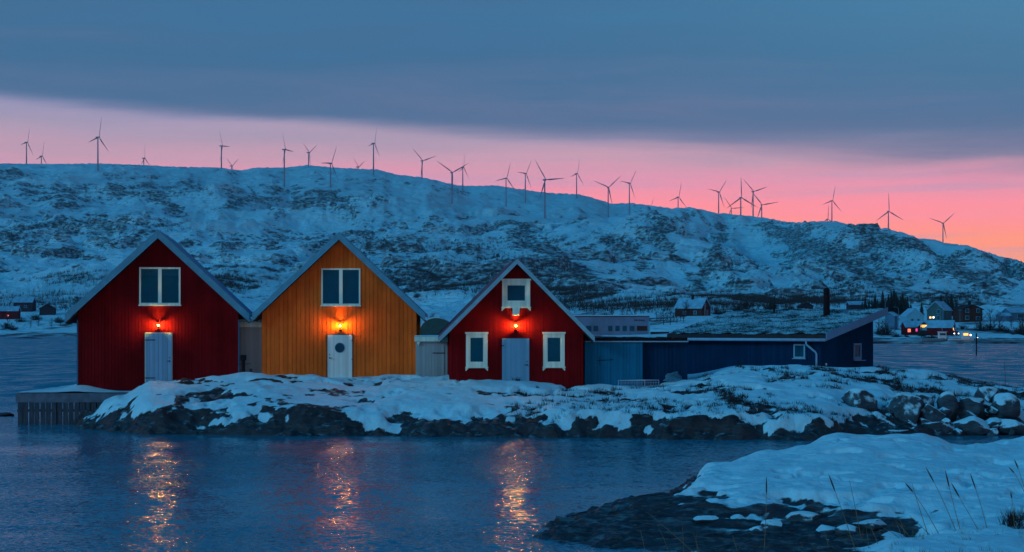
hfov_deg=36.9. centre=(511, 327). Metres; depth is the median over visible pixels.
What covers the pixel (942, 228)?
wind turbine
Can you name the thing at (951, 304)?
spruce tree
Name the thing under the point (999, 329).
bare bush
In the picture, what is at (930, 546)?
dead grass
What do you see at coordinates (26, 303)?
farmhouse
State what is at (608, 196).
wind turbine
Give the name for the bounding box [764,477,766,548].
grass stalk
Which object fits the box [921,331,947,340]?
fishing boat
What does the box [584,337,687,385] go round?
board shed
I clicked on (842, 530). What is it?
shore stone
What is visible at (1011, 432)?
boulder
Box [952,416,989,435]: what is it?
boulder
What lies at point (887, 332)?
bare bush
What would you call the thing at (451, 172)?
wind turbine
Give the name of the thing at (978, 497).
grass stalk
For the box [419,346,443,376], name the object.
door
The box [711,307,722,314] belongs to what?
bare bush
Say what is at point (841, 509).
grass stalk
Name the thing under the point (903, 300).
spruce tree
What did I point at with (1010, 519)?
grass clump
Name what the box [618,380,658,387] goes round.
cage frame
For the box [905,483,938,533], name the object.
grass stalk
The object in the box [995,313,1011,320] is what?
snowy outbuilding
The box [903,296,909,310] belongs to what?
spruce tree
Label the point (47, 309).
dark barn
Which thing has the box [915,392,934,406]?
boulder
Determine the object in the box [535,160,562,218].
wind turbine
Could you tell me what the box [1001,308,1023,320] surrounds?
long house
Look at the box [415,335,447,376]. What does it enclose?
linking shed
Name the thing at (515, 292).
window
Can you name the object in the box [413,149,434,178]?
wind turbine
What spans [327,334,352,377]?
door
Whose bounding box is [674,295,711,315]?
cottage
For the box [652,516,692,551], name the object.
grass stalk
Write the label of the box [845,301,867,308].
snowy cabin
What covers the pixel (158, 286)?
window
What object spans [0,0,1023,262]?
sky
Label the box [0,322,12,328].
bare bush
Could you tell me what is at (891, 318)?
white shed
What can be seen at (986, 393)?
boulder
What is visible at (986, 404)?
boulder
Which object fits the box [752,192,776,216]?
wind turbine
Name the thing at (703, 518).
shore stone
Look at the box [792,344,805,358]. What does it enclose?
window
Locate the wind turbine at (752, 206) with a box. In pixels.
[744,180,765,215]
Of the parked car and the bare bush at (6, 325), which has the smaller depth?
the parked car
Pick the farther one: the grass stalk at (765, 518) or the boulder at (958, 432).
the boulder at (958, 432)
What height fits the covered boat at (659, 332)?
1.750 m
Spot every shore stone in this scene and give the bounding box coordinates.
[692,515,718,522]
[730,514,746,518]
[749,526,762,530]
[760,519,782,530]
[785,511,820,521]
[816,524,835,534]
[835,524,858,535]
[852,519,886,530]
[880,531,904,539]
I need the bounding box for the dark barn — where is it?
[39,304,55,314]
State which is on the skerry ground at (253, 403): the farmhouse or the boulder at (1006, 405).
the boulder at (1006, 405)
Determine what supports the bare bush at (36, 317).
on the mountain terrain at (265, 226)
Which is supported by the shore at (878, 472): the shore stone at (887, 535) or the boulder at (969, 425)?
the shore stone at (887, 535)
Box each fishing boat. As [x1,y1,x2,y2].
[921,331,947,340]
[948,332,973,340]
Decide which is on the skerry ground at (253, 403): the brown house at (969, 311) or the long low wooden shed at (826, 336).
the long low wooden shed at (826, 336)
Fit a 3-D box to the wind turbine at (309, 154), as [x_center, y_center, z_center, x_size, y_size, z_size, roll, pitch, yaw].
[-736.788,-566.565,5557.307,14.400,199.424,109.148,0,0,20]
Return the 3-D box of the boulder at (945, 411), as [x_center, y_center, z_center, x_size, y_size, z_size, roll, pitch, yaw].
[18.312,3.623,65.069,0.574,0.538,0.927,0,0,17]
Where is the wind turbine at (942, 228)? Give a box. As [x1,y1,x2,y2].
[930,215,951,242]
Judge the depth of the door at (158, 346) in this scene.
72.95 m
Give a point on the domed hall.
(433, 325)
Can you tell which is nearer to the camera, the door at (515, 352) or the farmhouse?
the door at (515, 352)
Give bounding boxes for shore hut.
[796,302,813,308]
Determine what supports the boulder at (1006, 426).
on the skerry ground at (253, 403)
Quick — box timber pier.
[16,384,129,424]
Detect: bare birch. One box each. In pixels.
[661,308,667,324]
[683,300,689,315]
[977,310,986,324]
[986,307,996,324]
[995,310,1003,323]
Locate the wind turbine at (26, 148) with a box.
[21,129,33,163]
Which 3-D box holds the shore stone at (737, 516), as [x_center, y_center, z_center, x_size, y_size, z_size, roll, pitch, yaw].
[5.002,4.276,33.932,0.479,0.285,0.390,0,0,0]
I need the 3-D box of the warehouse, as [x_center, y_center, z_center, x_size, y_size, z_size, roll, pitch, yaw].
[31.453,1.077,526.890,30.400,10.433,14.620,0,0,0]
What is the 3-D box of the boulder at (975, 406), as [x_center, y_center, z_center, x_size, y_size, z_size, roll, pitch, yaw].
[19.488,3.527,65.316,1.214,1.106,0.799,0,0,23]
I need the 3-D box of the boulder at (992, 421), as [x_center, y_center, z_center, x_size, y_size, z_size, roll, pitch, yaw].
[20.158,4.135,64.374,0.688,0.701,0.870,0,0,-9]
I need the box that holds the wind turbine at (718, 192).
[709,181,725,213]
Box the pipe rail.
[947,374,1023,387]
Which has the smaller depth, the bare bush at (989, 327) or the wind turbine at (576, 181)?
the bare bush at (989, 327)
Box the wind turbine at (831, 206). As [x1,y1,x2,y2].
[822,185,841,221]
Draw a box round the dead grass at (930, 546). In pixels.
[802,509,1023,551]
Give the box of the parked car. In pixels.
[950,331,959,335]
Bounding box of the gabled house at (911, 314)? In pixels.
[900,308,923,323]
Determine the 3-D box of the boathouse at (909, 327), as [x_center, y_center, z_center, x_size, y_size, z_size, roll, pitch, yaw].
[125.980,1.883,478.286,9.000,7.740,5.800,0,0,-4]
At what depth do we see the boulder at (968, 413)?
64.73 m
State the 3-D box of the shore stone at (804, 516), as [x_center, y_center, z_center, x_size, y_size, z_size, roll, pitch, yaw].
[6.367,4.256,33.762,0.729,0.438,0.664,0,0,31]
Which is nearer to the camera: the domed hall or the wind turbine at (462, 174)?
the domed hall
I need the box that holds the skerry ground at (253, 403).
[74,364,1023,440]
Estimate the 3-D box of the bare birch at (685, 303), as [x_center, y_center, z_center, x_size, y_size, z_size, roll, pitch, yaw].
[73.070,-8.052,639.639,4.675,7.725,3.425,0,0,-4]
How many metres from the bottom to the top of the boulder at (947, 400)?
1.469 m
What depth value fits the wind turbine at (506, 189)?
5557.60 m
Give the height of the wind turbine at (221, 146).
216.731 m
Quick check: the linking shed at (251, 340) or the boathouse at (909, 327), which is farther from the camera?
the boathouse at (909, 327)
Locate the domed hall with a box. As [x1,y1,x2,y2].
[421,317,448,334]
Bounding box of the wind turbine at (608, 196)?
[595,180,615,216]
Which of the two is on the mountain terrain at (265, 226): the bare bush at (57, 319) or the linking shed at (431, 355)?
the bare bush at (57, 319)
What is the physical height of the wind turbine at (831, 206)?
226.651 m
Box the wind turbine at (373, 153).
[369,130,378,174]
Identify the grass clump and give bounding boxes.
[997,505,1023,528]
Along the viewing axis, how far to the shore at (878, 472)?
35.13 m
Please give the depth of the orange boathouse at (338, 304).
72.95 m
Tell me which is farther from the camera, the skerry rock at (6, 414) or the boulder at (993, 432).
the skerry rock at (6, 414)
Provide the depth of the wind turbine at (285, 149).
4844.19 m
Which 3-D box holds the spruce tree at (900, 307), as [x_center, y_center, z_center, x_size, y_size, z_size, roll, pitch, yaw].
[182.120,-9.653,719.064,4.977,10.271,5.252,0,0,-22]
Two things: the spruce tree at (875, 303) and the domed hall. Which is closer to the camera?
the domed hall
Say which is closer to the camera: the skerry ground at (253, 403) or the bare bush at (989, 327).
the skerry ground at (253, 403)
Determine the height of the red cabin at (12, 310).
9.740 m
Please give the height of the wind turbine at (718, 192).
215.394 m
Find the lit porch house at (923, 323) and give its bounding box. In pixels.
[916,321,929,334]
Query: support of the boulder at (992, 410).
on the boulder at (1006, 405)
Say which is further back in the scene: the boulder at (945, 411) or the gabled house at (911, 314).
the gabled house at (911, 314)
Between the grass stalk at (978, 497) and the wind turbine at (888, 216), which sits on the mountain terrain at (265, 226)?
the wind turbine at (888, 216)
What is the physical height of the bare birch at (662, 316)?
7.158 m
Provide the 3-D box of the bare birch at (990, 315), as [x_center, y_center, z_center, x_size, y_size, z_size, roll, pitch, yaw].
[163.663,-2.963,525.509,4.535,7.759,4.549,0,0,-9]
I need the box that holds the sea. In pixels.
[0,336,1023,551]
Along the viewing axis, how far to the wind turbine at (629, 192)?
5725.18 m
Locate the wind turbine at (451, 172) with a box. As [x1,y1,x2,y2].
[437,161,466,203]
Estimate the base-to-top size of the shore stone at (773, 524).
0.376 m
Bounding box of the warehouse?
[574,315,649,334]
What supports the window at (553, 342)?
in the red boathouse at (515, 319)
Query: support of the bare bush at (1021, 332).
on the mountain terrain at (265, 226)
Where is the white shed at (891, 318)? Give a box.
[885,312,897,329]
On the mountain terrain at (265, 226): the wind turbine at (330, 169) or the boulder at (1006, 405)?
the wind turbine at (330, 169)
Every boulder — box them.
[663,372,681,380]
[841,388,877,410]
[884,393,924,423]
[888,427,911,433]
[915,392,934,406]
[918,417,930,423]
[919,404,945,421]
[921,422,954,432]
[936,391,958,420]
[938,407,949,417]
[941,418,950,421]
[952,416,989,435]
[954,428,962,435]
[957,397,984,417]
[965,411,976,417]
[974,386,998,402]
[983,400,991,408]
[986,406,997,414]
[986,417,1000,427]
[986,428,998,435]
[988,393,1020,419]
[997,419,1023,434]
[1009,429,1014,435]
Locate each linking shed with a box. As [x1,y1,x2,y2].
[239,319,261,372]
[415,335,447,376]
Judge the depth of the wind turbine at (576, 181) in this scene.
6094.81 m
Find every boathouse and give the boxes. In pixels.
[65,230,252,408]
[252,232,427,377]
[437,258,594,388]
[899,321,918,334]
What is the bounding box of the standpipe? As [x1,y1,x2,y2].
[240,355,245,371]
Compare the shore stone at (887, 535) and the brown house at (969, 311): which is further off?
the brown house at (969, 311)
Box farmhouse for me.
[13,296,36,311]
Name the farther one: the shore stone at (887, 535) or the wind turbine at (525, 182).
the wind turbine at (525, 182)
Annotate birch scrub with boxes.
[0,212,1023,313]
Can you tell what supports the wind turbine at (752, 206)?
on the mountain terrain at (265, 226)
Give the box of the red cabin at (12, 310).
[0,306,20,318]
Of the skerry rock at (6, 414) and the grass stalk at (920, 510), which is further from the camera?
the skerry rock at (6, 414)
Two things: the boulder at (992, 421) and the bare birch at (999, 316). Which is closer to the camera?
the boulder at (992, 421)
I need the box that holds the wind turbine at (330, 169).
[325,147,338,187]
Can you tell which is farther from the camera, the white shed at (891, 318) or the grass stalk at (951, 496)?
the white shed at (891, 318)
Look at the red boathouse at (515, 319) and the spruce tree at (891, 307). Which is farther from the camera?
the spruce tree at (891, 307)
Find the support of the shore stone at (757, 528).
on the shore at (878, 472)
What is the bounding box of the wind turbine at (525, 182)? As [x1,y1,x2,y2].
[518,162,530,202]
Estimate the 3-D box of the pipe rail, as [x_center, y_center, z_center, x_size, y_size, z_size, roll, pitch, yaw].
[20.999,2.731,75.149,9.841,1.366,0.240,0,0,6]
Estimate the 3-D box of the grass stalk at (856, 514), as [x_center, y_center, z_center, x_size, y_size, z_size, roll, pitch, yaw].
[6.979,3.803,31.200,0.419,1.397,0.054,0,0,-35]
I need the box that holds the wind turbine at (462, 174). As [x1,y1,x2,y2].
[460,157,468,188]
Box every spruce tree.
[771,297,777,308]
[872,295,878,308]
[878,291,888,310]
[887,292,896,311]
[888,290,899,314]
[898,296,903,314]
[901,293,904,309]
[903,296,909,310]
[948,294,954,315]
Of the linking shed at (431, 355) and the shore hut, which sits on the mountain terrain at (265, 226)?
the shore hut
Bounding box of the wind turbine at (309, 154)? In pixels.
[304,145,315,166]
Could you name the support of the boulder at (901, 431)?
on the skerry ground at (253, 403)
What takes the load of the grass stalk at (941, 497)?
on the shore at (878, 472)
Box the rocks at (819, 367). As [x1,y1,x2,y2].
[510,362,1023,423]
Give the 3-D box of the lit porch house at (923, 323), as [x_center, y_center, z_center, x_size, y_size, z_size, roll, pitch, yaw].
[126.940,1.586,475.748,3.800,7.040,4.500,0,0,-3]
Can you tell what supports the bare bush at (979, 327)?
on the mountain terrain at (265, 226)
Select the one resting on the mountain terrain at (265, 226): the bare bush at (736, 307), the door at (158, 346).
the bare bush at (736, 307)
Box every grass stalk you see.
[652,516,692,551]
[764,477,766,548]
[829,476,855,550]
[849,481,861,540]
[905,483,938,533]
[912,483,927,534]
[926,468,955,530]
[945,471,959,528]
[951,483,977,528]
[970,474,986,527]
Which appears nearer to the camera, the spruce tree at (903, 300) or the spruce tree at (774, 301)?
the spruce tree at (774, 301)
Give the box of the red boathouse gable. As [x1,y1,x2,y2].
[924,320,955,335]
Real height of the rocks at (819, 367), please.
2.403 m
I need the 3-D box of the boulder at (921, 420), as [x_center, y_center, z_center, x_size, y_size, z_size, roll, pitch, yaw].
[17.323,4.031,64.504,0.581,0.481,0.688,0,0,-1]
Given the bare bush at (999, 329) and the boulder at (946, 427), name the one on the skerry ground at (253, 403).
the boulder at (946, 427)
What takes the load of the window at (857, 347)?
in the long low wooden shed at (826, 336)
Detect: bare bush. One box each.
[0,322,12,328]
[7,324,17,329]
[27,313,41,319]
[54,315,64,322]
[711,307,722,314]
[732,304,745,309]
[738,300,753,308]
[874,322,896,334]
[973,321,986,330]
[982,323,997,329]
[991,324,1007,331]
[1009,326,1023,334]
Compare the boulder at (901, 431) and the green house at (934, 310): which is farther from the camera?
the green house at (934, 310)
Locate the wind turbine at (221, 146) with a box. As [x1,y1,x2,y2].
[219,131,229,168]
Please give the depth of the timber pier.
70.95 m
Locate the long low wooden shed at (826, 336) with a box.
[667,288,887,373]
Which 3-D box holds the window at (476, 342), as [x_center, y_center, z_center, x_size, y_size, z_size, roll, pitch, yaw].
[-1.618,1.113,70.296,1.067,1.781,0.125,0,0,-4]
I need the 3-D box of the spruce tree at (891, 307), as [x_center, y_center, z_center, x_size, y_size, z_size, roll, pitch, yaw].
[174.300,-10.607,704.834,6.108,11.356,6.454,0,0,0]
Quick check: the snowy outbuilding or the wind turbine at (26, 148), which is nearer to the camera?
the snowy outbuilding
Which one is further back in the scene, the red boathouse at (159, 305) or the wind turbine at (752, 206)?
the wind turbine at (752, 206)
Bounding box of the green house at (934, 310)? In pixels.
[926,301,952,319]
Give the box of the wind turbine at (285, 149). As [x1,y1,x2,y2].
[282,132,293,186]
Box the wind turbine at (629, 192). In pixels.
[621,176,633,212]
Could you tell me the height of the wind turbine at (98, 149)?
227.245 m
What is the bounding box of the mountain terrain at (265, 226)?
[0,163,1023,343]
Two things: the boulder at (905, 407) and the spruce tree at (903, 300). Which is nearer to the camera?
the boulder at (905, 407)
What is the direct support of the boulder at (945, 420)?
on the skerry ground at (253, 403)
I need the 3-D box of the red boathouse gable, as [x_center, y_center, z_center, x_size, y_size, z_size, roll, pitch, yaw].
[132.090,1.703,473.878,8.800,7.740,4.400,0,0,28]
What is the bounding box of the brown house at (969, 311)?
[951,301,983,321]
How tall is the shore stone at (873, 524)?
0.265 m
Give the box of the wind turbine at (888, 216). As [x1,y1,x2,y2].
[876,206,902,227]
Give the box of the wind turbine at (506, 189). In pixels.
[496,162,515,206]
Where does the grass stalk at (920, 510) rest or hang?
on the shore at (878, 472)
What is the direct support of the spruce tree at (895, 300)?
on the mountain terrain at (265, 226)
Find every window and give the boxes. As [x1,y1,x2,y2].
[138,267,180,305]
[321,268,360,305]
[465,332,487,370]
[501,279,530,310]
[542,332,565,370]
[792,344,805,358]
[853,343,865,360]
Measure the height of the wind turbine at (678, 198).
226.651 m
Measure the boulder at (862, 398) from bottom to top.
1.661 m
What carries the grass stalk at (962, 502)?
on the shore at (878, 472)
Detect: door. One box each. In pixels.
[145,333,171,382]
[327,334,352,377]
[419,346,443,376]
[501,338,529,380]
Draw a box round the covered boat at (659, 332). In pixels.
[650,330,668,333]
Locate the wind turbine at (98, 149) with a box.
[89,118,106,170]
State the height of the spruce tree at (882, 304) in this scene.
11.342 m
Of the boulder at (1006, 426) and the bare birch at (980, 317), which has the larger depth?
the bare birch at (980, 317)
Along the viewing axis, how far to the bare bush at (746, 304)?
719.24 m
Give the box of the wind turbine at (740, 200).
[726,183,754,214]
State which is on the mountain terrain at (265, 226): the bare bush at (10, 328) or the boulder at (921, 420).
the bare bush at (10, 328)
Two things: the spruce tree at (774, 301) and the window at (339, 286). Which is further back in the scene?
the spruce tree at (774, 301)
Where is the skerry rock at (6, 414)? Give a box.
[0,412,13,415]
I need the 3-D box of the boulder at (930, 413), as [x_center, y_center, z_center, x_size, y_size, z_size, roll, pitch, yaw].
[17.652,3.826,64.787,1.303,1.215,0.925,0,0,18]
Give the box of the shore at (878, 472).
[528,433,1023,551]
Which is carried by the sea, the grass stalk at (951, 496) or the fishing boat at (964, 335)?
the fishing boat at (964, 335)
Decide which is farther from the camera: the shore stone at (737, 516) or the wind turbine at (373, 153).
the wind turbine at (373, 153)
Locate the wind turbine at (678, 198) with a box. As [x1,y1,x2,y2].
[670,182,684,207]
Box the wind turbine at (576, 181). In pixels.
[572,160,583,197]
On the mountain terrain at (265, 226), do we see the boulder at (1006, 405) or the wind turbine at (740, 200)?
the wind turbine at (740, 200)
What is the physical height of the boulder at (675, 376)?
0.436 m

